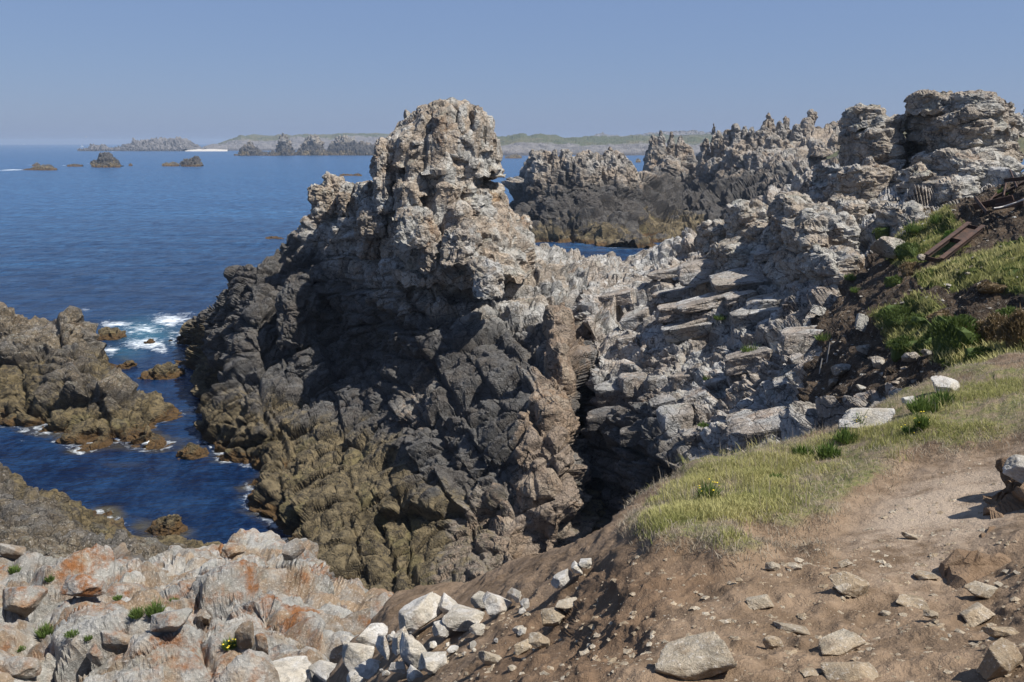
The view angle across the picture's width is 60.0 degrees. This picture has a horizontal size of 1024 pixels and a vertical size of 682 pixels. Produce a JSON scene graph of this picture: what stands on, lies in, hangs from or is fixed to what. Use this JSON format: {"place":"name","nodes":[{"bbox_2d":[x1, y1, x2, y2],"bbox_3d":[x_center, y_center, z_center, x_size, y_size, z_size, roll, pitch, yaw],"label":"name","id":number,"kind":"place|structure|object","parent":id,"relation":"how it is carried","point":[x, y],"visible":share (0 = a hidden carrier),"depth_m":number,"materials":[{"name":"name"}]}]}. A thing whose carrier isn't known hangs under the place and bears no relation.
{"place":"outdoors","nodes":[
{"label":"outdoors","id":0,"kind":"place"},
{"bbox_2d":[0,528,393,681],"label":"granite ledge","id":1,"kind":"object","parent":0,"point":[309,605],"visible":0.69,"depth_m":18.48,"materials":[{"name":"stone"}]},
{"bbox_2d":[0,543,25,559],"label":"boulder","id":2,"kind":"object","parent":1,"relation":"on","point":[11,551],"visible":0.97,"depth_m":28.88,"materials":[{"name":"stone"}]},
{"bbox_2d":[0,656,41,678],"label":"boulder","id":3,"kind":"object","parent":1,"relation":"on","point":[23,667],"visible":0.94,"depth_m":15.68,"materials":[{"name":"stone"}]},
{"bbox_2d":[3,585,47,617],"bbox_3d":[-11.067,5.856,20.000,0.968,0.846,0.777,7,14,27],"label":"boulder","id":4,"kind":"object","parent":1,"relation":"on","point":[24,601],"visible":0.98,"depth_m":19.75,"materials":[{"name":"stone"}]},
{"bbox_2d":[33,621,54,638],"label":"green tuft","id":5,"kind":"object","parent":1,"relation":"on","point":[45,631],"visible":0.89,"depth_m":18.03,"materials":[{"name":"green plant"}]},
{"bbox_2d":[61,574,107,596],"bbox_3d":[-8.957,5.092,18.547,0.852,0.528,0.688,-5,16,2],"label":"boulder","id":6,"kind":"object","parent":1,"relation":"on","point":[81,585],"visible":1,"depth_m":18.38,"materials":[{"name":"stone"}]},
{"bbox_2d":[86,643,104,666],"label":"boulder","id":7,"kind":"object","parent":1,"relation":"on","point":[94,654],"visible":1,"depth_m":16.00,"materials":[{"name":"stone"}]},
{"bbox_2d":[101,630,131,650],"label":"boulder","id":8,"kind":"object","parent":1,"relation":"on","point":[115,640],"visible":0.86,"depth_m":16.37,"materials":[{"name":"stone"}]},
{"bbox_2d":[143,594,166,617],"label":"green tuft","id":9,"kind":"object","parent":1,"relation":"on","point":[153,609],"visible":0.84,"depth_m":16.71,"materials":[{"name":"green plant"}]},
{"bbox_2d":[150,608,192,632],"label":"boulder","id":10,"kind":"object","parent":1,"relation":"on","point":[169,621],"visible":1,"depth_m":15.95,"materials":[{"name":"stone"}]},
{"bbox_2d":[222,542,246,556],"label":"boulder","id":11,"kind":"object","parent":1,"relation":"on","point":[230,549],"visible":1,"depth_m":26.92,"materials":[{"name":"stone"}]},
{"bbox_2d":[235,620,253,649],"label":"boulder","id":12,"kind":"object","parent":1,"relation":"on","point":[244,634],"visible":0.98,"depth_m":15.69,"materials":[{"name":"stone"}]},
{"bbox_2d":[255,633,267,654],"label":"boulder","id":13,"kind":"object","parent":1,"relation":"on","point":[261,643],"visible":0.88,"depth_m":12.45,"materials":[{"name":"stone"}]},
{"bbox_2d":[272,656,310,681],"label":"boulder","id":14,"kind":"object","parent":1,"relation":"on","point":[292,669],"visible":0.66,"depth_m":12.59,"materials":[{"name":"stone"}]},
{"bbox_2d":[282,538,304,560],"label":"boulder","id":15,"kind":"object","parent":1,"relation":"on","point":[293,549],"visible":1,"depth_m":21.03,"materials":[{"name":"stone"}]},
{"bbox_2d":[308,660,335,681],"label":"boulder","id":16,"kind":"object","parent":1,"relation":"on","point":[321,670],"visible":0.62,"depth_m":12.39,"materials":[{"name":"stone"}]},
{"bbox_2d":[199,133,388,150],"bbox_3d":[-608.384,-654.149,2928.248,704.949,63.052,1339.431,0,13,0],"label":"land","id":17,"kind":"structure","parent":0,"point":[264,143],"depth_m":2556.24,"materials":[{"name":"stone"}]},
{"bbox_2d":[0,144,1023,543],"bbox_3d":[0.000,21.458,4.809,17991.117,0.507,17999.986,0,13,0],"label":"sea","id":18,"kind":"structure","parent":0,"point":[142,248],"depth_m":166.14,"materials":[{"name":"liquid"}]},
{"bbox_2d":[0,302,182,451],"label":"rock island","id":19,"kind":"object","parent":18,"relation":"in","point":[60,373],"visible":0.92,"depth_m":71.53,"materials":[{"name":"stone"}]},
{"bbox_2d":[90,152,121,167],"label":"islet","id":20,"kind":"object","parent":18,"relation":"in","point":[106,160],"visible":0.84,"depth_m":794.09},
{"bbox_2d":[0,462,220,560],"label":"shore rock","id":21,"kind":"object","parent":18,"relation":"in","point":[54,523],"visible":0.54,"depth_m":43.70,"materials":[{"name":"stone"}]},
{"bbox_2d":[97,327,126,340],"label":"rock","id":22,"kind":"object","parent":18,"relation":"in","point":[109,333],"visible":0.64,"depth_m":101.36,"materials":[{"name":"stone"}]},
{"bbox_2d":[77,136,200,150],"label":"island","id":23,"kind":"structure","parent":18,"relation":"in","point":[179,143],"depth_m":2234.39,"materials":[{"name":"stone"}]},
{"bbox_2d":[137,362,184,379],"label":"rock","id":24,"kind":"object","parent":18,"relation":"in","point":[167,370],"visible":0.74,"depth_m":84.43,"materials":[{"name":"stone"}]},
{"bbox_2d":[144,514,187,535],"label":"rock","id":25,"kind":"object","parent":18,"relation":"in","point":[169,524],"visible":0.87,"depth_m":51.07,"materials":[{"name":"stone"}]},
{"bbox_2d":[179,156,203,166],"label":"islet","id":26,"kind":"object","parent":18,"relation":"in","point":[194,161],"visible":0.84,"depth_m":819.33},
{"bbox_2d":[176,442,208,459],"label":"rock","id":27,"kind":"object","parent":18,"relation":"in","point":[191,451],"visible":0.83,"depth_m":63.38,"materials":[{"name":"stone"}]},
{"bbox_2d":[234,140,267,155],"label":"sea stack","id":28,"kind":"object","parent":18,"relation":"in","point":[249,148],"visible":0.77,"depth_m":1474.00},
{"bbox_2d":[275,133,295,155],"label":"sea stack","id":29,"kind":"object","parent":18,"relation":"in","point":[284,147],"visible":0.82,"depth_m":1477.37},
{"bbox_2d":[295,134,328,155],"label":"sea stack","id":30,"kind":"object","parent":18,"relation":"in","point":[311,145],"visible":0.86,"depth_m":1502.02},
{"bbox_2d":[327,134,374,154],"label":"sea stack","id":31,"kind":"object","parent":18,"relation":"in","point":[344,145],"visible":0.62,"depth_m":1513.80,"materials":[{"name":"stone"}]},
{"bbox_2d":[168,97,605,592],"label":"rock stack","id":32,"kind":"object","parent":18,"relation":"in","point":[393,362],"visible":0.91,"depth_m":60.09,"materials":[{"name":"stone"}]},
{"bbox_2d":[0,0,1023,144],"label":"sky","id":33,"kind":"structure","parent":0,"point":[72,72],"materials":[{"name":"blue"}]},
{"bbox_2d":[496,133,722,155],"bbox_3d":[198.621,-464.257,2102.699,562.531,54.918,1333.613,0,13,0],"label":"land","id":34,"kind":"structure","parent":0,"point":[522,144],"depth_m":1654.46,"materials":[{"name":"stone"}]},
{"bbox_2d":[593,130,723,136],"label":"hill","id":35,"kind":"structure","parent":0,"point":[690,132],"depth_m":3476.34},
{"bbox_2d":[501,123,839,247],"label":"shore terrace","id":36,"kind":"structure","parent":0,"point":[683,201],"depth_m":221.07,"materials":[{"name":"stone"}]},
{"bbox_2d":[521,147,650,222],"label":"crag","id":37,"kind":"structure","parent":36,"relation":"on","point":[553,179],"depth_m":217.81,"materials":[{"name":"stone"}]},
{"bbox_2d":[642,130,697,183],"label":"rock pinnacle","id":38,"kind":"object","parent":36,"relation":"on","point":[671,159],"visible":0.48,"depth_m":308.78,"materials":[{"name":"stone"}]},
{"bbox_2d":[695,112,802,183],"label":"rock pinnacle","id":39,"kind":"object","parent":36,"relation":"on","point":[736,147],"visible":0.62,"depth_m":266.43,"materials":[{"name":"stone"}]},
{"bbox_2d":[792,109,842,157],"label":"rock pinnacle","id":40,"kind":"object","parent":36,"relation":"on","point":[818,149],"visible":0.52,"depth_m":228.69,"materials":[{"name":"stone"}]},
{"bbox_2d":[327,352,1023,681],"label":"earth bluff","id":41,"kind":"structure","parent":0,"point":[602,548],"depth_m":4.93,"materials":[{"name":"soil"}]},
{"bbox_2d":[342,642,374,671],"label":"boulder","id":42,"kind":"object","parent":41,"relation":"on","point":[354,655],"visible":0.7,"depth_m":8.74,"materials":[{"name":"stone"}]},
{"bbox_2d":[354,658,380,678],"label":"boulder","id":43,"kind":"object","parent":41,"relation":"on","point":[367,668],"visible":0.74,"depth_m":7.93,"materials":[{"name":"stone"}]},
{"bbox_2d":[356,623,387,645],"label":"boulder","id":44,"kind":"object","parent":41,"relation":"on","point":[368,635],"visible":0.77,"depth_m":8.93,"materials":[{"name":"stone"}]},
{"bbox_2d":[375,635,390,660],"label":"boulder","id":45,"kind":"object","parent":41,"relation":"on","point":[382,645],"visible":1,"depth_m":7.74,"materials":[{"name":"stone"}]},
{"bbox_2d":[388,661,405,673],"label":"boulder","id":46,"kind":"object","parent":41,"relation":"on","point":[398,667],"visible":1,"depth_m":6.53,"materials":[{"name":"stone"}]},
{"bbox_2d":[392,626,408,654],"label":"boulder","id":47,"kind":"object","parent":41,"relation":"on","point":[395,643],"visible":0.67,"depth_m":7.41,"materials":[{"name":"stone"}]},
{"bbox_2d":[399,631,426,668],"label":"boulder","id":48,"kind":"object","parent":41,"relation":"on","point":[412,649],"visible":0.72,"depth_m":6.48,"materials":[{"name":"stone"}]},
{"bbox_2d":[407,664,422,681],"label":"boulder","id":49,"kind":"object","parent":41,"relation":"on","point":[413,672],"visible":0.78,"depth_m":6.40,"materials":[{"name":"stone"}]},
{"bbox_2d":[398,592,442,634],"bbox_3d":[-0.813,2.394,7.792,0.436,0.286,0.379,-10,13,12],"label":"boulder","id":50,"kind":"object","parent":41,"relation":"on","point":[415,615],"visible":0.88,"depth_m":7.71,"materials":[{"name":"stone"}]},
{"bbox_2d":[418,651,446,673],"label":"boulder","id":51,"kind":"object","parent":41,"relation":"on","point":[432,662],"visible":0.91,"depth_m":6.23,"materials":[{"name":"stone"}]},
{"bbox_2d":[433,620,451,637],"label":"boulder","id":52,"kind":"object","parent":41,"relation":"on","point":[441,628],"visible":0.78,"depth_m":6.97,"materials":[{"name":"stone"}]},
{"bbox_2d":[438,593,457,614],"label":"boulder","id":53,"kind":"object","parent":41,"relation":"on","point":[447,603],"visible":0.64,"depth_m":7.76,"materials":[{"name":"stone"}]},
{"bbox_2d":[442,604,484,630],"bbox_3d":[-0.394,2.223,7.048,0.328,0.170,0.279,6,8,25],"label":"boulder","id":54,"kind":"object","parent":41,"relation":"on","point":[457,617],"visible":0.91,"depth_m":6.98,"materials":[{"name":"stone"}]},
{"bbox_2d":[470,591,484,608],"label":"boulder","id":55,"kind":"object","parent":41,"relation":"on","point":[476,601],"visible":0.63,"depth_m":7.26,"materials":[{"name":"stone"}]},
{"bbox_2d":[478,651,501,664],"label":"stone","id":56,"kind":"object","parent":41,"relation":"on","point":[487,658],"visible":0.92,"depth_m":5.45,"materials":[{"name":"stone"}]},
{"bbox_2d":[483,591,511,614],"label":"boulder","id":57,"kind":"object","parent":41,"relation":"on","point":[494,604],"visible":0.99,"depth_m":6.68,"materials":[{"name":"stone"}]},
{"bbox_2d":[514,639,531,655],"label":"stone","id":58,"kind":"object","parent":41,"relation":"on","point":[522,647],"visible":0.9,"depth_m":5.34,"materials":[{"name":"stone"}]},
{"bbox_2d":[528,632,549,648],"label":"stone","id":59,"kind":"object","parent":41,"relation":"on","point":[538,640],"visible":0.97,"depth_m":5.16,"materials":[{"name":"stone"}]},
{"bbox_2d":[541,607,564,626],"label":"stone","id":60,"kind":"object","parent":41,"relation":"on","point":[552,616],"visible":0.92,"depth_m":5.42,"materials":[{"name":"stone"}]},
{"bbox_2d":[551,568,571,588],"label":"boulder","id":61,"kind":"object","parent":41,"relation":"on","point":[560,579],"visible":1,"depth_m":6.00,"materials":[{"name":"stone"}]},
{"bbox_2d":[555,597,576,609],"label":"stone","id":62,"kind":"object","parent":41,"relation":"on","point":[566,604],"visible":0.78,"depth_m":5.45,"materials":[{"name":"stone"}]},
{"bbox_2d":[654,631,736,679],"bbox_3d":[0.674,1.159,3.236,0.292,0.141,0.209,-8,9,16],"label":"stone","id":63,"kind":"object","parent":41,"relation":"on","point":[700,656],"visible":0.93,"depth_m":3.17,"materials":[{"name":"stone"}]},
{"bbox_2d":[692,476,725,500],"bbox_3d":[1.392,1.027,6.289,0.234,0.234,0.255,-10,16,-38],"label":"samphire plant","id":64,"kind":"object","parent":41,"relation":"on","point":[708,487],"visible":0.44,"depth_m":6.27,"materials":[{"name":"green plant"}]},
{"bbox_2d":[398,456,1023,681],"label":"dirt pebbles","id":65,"kind":"object","parent":41,"relation":"on","point":[806,671],"visible":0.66,"depth_m":4.16,"materials":[{"name":"stone"}]},
{"bbox_2d":[746,594,773,608],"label":"stone","id":66,"kind":"object","parent":41,"relation":"on","point":[763,601],"visible":0.98,"depth_m":4.05,"materials":[{"name":"stone"}]},
{"bbox_2d":[762,635,783,648],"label":"stone","id":67,"kind":"object","parent":41,"relation":"on","point":[770,642],"visible":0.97,"depth_m":3.52,"materials":[{"name":"stone"}]},
{"bbox_2d":[773,621,810,634],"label":"stone","id":68,"kind":"object","parent":41,"relation":"on","point":[799,629],"visible":0.98,"depth_m":3.78,"materials":[{"name":"stone"}]},
{"bbox_2d":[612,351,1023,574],"bbox_3d":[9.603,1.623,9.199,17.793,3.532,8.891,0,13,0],"label":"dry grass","id":69,"kind":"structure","parent":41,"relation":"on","point":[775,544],"depth_m":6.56,"materials":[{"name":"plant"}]},
{"bbox_2d":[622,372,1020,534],"bbox_3d":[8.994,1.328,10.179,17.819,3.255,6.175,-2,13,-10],"label":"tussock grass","id":70,"kind":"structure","parent":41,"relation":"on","point":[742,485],"depth_m":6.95,"materials":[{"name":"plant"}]},
{"bbox_2d":[630,365,1023,551],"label":"turf grass","id":71,"kind":"structure","parent":41,"relation":"on","point":[721,507],"depth_m":7.00,"materials":[{"name":"plant"}]},
{"bbox_2d":[814,437,841,459],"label":"samphire plant","id":72,"kind":"object","parent":41,"relation":"on","point":[826,450],"visible":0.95,"depth_m":7.61,"materials":[{"name":"green plant"}]},
{"bbox_2d":[818,628,866,655],"bbox_3d":[1.280,1.188,3.476,0.189,0.070,0.136,-12,8,-5],"label":"stone","id":73,"kind":"object","parent":41,"relation":"on","point":[840,642],"visible":0.91,"depth_m":3.44,"materials":[{"name":"stone"}]},
{"bbox_2d":[832,421,861,443],"bbox_3d":[3.014,0.810,7.973,0.274,0.197,0.294,10,16,38],"label":"samphire plant","id":74,"kind":"object","parent":41,"relation":"on","point":[845,436],"visible":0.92,"depth_m":7.97,"materials":[{"name":"green plant"}]},
{"bbox_2d":[828,571,869,597],"bbox_3d":[1.598,1.161,4.196,0.179,0.124,0.106,0,13,-2],"label":"stone","id":75,"kind":"object","parent":41,"relation":"on","point":[848,583],"visible":0.99,"depth_m":4.17,"materials":[{"name":"stone"}]},
{"bbox_2d":[820,661,878,681],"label":"stone","id":76,"kind":"object","parent":41,"relation":"on","point":[850,671],"visible":0.91,"depth_m":3.10,"materials":[{"name":"stone"}]},
{"bbox_2d":[839,408,894,428],"bbox_3d":[3.327,0.719,8.326,0.514,0.164,0.354,-8,9,19],"label":"stone","id":77,"kind":"object","parent":41,"relation":"on","point":[873,415],"visible":0.85,"depth_m":8.27,"materials":[{"name":"stone"}]},
{"bbox_2d":[896,594,929,609],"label":"stone","id":78,"kind":"object","parent":41,"relation":"on","point":[912,601],"visible":0.98,"depth_m":4.03,"materials":[{"name":"stone"}]},
{"bbox_2d":[909,411,930,430],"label":"samphire plant","id":79,"kind":"object","parent":41,"relation":"on","point":[921,423],"visible":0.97,"depth_m":7.38,"materials":[{"name":"green plant"}]},
{"bbox_2d":[902,391,942,413],"bbox_3d":[3.719,0.531,8.026,0.379,0.229,0.346,9,15,35],"label":"samphire plant","id":80,"kind":"object","parent":41,"relation":"on","point":[919,405],"visible":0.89,"depth_m":7.99,"materials":[{"name":"green plant"}]},
{"bbox_2d":[913,570,939,579],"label":"stone","id":81,"kind":"object","parent":41,"relation":"on","point":[922,575],"visible":1,"depth_m":4.40,"materials":[{"name":"stone"}]},
{"bbox_2d":[929,385,956,405],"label":"samphire plant","id":82,"kind":"object","parent":41,"relation":"on","point":[937,396],"visible":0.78,"depth_m":8.08,"materials":[{"name":"green plant"}]},
{"bbox_2d":[931,375,959,392],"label":"stone","id":83,"kind":"object","parent":41,"relation":"on","point":[948,381],"visible":0.73,"depth_m":9.19,"materials":[{"name":"stone"}]},
{"bbox_2d":[959,602,995,626],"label":"stone","id":84,"kind":"object","parent":41,"relation":"on","point":[975,614],"visible":0.97,"depth_m":3.76,"materials":[{"name":"stone"}]},
{"bbox_2d":[963,581,997,598],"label":"stone","id":85,"kind":"object","parent":41,"relation":"on","point":[980,589],"visible":0.93,"depth_m":4.04,"materials":[{"name":"stone"}]},
{"bbox_2d":[938,457,1023,588],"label":"stone","id":86,"kind":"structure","parent":41,"relation":"on","point":[957,568],"depth_m":4.45,"materials":[{"name":"stone"}]},
{"bbox_2d":[1002,454,1023,483],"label":"boulder","id":87,"kind":"object","parent":86,"relation":"on","point":[1013,467],"visible":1,"depth_m":5.16,"materials":[{"name":"stone"}]},
{"bbox_2d":[977,637,1022,679],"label":"stone","id":88,"kind":"object","parent":41,"relation":"on","point":[1002,657],"visible":0.97,"depth_m":2.93,"materials":[{"name":"stone"}]},
{"bbox_2d":[983,627,1018,637],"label":"stone","id":89,"kind":"object","parent":41,"relation":"on","point":[997,632],"visible":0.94,"depth_m":3.37,"materials":[{"name":"stone"}]},
{"bbox_2d":[567,162,1023,530],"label":"rock slope","id":90,"kind":"structure","parent":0,"point":[664,342],"depth_m":43.00,"materials":[{"name":"stone"}]},
{"bbox_2d":[831,363,850,375],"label":"stone","id":91,"kind":"object","parent":90,"relation":"on","point":[838,369],"visible":1,"depth_m":28.57,"materials":[{"name":"stone"}]},
{"bbox_2d":[693,89,1023,294],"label":"rock outcrop","id":92,"kind":"object","parent":90,"relation":"on","point":[951,146],"visible":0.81,"depth_m":51.48,"materials":[{"name":"stone"}]},
{"bbox_2d":[855,313,868,331],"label":"stone","id":93,"kind":"object","parent":90,"relation":"on","point":[861,322],"visible":1,"depth_m":30.09,"materials":[{"name":"stone"}]},
{"bbox_2d":[870,236,904,258],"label":"stone","id":94,"kind":"object","parent":90,"relation":"on","point":[884,246],"visible":0.79,"depth_m":37.97,"materials":[{"name":"stone"}]},
{"bbox_2d":[883,274,902,287],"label":"cushion plant","id":95,"kind":"object","parent":90,"relation":"on","point":[892,281],"visible":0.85,"depth_m":33.37,"materials":[{"name":"green plant"}]},
{"bbox_2d":[876,303,912,331],"bbox_3d":[12.136,-0.709,27.799,1.470,0.986,1.414,0,13,0],"label":"cushion plant","id":96,"kind":"object","parent":90,"relation":"on","point":[892,315],"visible":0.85,"depth_m":27.58,"materials":[{"name":"green plant"}]},
{"bbox_2d":[885,334,917,361],"bbox_3d":[9.885,0.166,22.310,1.016,0.724,1.038,0,13,0],"label":"cushion plant","id":97,"kind":"object","parent":90,"relation":"on","point":[898,345],"visible":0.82,"depth_m":22.10,"materials":[{"name":"green plant"}]},
{"bbox_2d":[893,241,922,262],"bbox_3d":[16.292,-3.576,36.392,1.293,1.135,1.283,0,13,0],"label":"cushion plant","id":98,"kind":"object","parent":90,"relation":"on","point":[903,250],"visible":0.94,"depth_m":36.11,"materials":[{"name":"green plant"}]},
{"bbox_2d":[898,261,920,277],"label":"cushion plant","id":99,"kind":"object","parent":90,"relation":"on","point":[907,269],"visible":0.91,"depth_m":33.51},
{"bbox_2d":[903,312,927,333],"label":"cushion plant","id":100,"kind":"object","parent":90,"relation":"on","point":[918,319],"visible":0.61,"depth_m":25.38,"materials":[{"name":"green plant"}]},
{"bbox_2d":[809,178,1023,397],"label":"scree stones","id":101,"kind":"object","parent":90,"relation":"on","point":[904,367],"visible":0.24,"depth_m":28.13,"materials":[{"name":"stone"}]},
{"bbox_2d":[866,174,1023,366],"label":"hillside turf","id":102,"kind":"structure","parent":90,"relation":"on","point":[1002,346],"depth_m":26.84,"materials":[{"name":"green plant"}]},
{"bbox_2d":[920,313,986,356],"bbox_3d":[9.252,0.060,18.378,1.414,1.378,1.438,0,13,0],"label":"cushion plant","id":103,"kind":"object","parent":90,"relation":"on","point":[947,332],"visible":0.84,"depth_m":18.08,"materials":[{"name":"green plant"}]},
{"bbox_2d":[924,221,985,263],"bbox_3d":[17.209,-3.843,34.395,0.705,1.280,4.447,12,17,43],"label":"iron girder","id":104,"kind":"object","parent":90,"relation":"on","point":[963,234],"visible":0.99,"depth_m":34.46,"materials":[{"name":"metal"}]},
{"bbox_2d":[962,345,995,362],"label":"cushion plant","id":105,"kind":"object","parent":90,"relation":"on","point":[972,353],"visible":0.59,"depth_m":17.00,"materials":[{"name":"green plant"}]},
{"bbox_2d":[974,308,1009,344],"bbox_3d":[9.847,-0.122,18.030,1.050,1.131,1.034,0,13,0],"label":"cushion plant","id":106,"kind":"object","parent":90,"relation":"on","point":[990,324],"visible":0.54,"depth_m":17.86,"materials":[{"name":"plant"}]},
{"bbox_2d":[976,281,1007,293],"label":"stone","id":107,"kind":"object","parent":90,"relation":"on","point":[988,287],"visible":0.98,"depth_m":23.64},
{"bbox_2d":[973,169,1023,214],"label":"rusty wreckage","id":108,"kind":"object","parent":90,"relation":"on","point":[995,200],"visible":0.99,"depth_m":37.28,"materials":[{"name":"metal"}]},
{"bbox_2d":[995,305,1023,348],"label":"cushion plant","id":109,"kind":"object","parent":90,"relation":"on","point":[1011,328],"visible":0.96,"depth_m":16.69,"materials":[{"name":"plant"}]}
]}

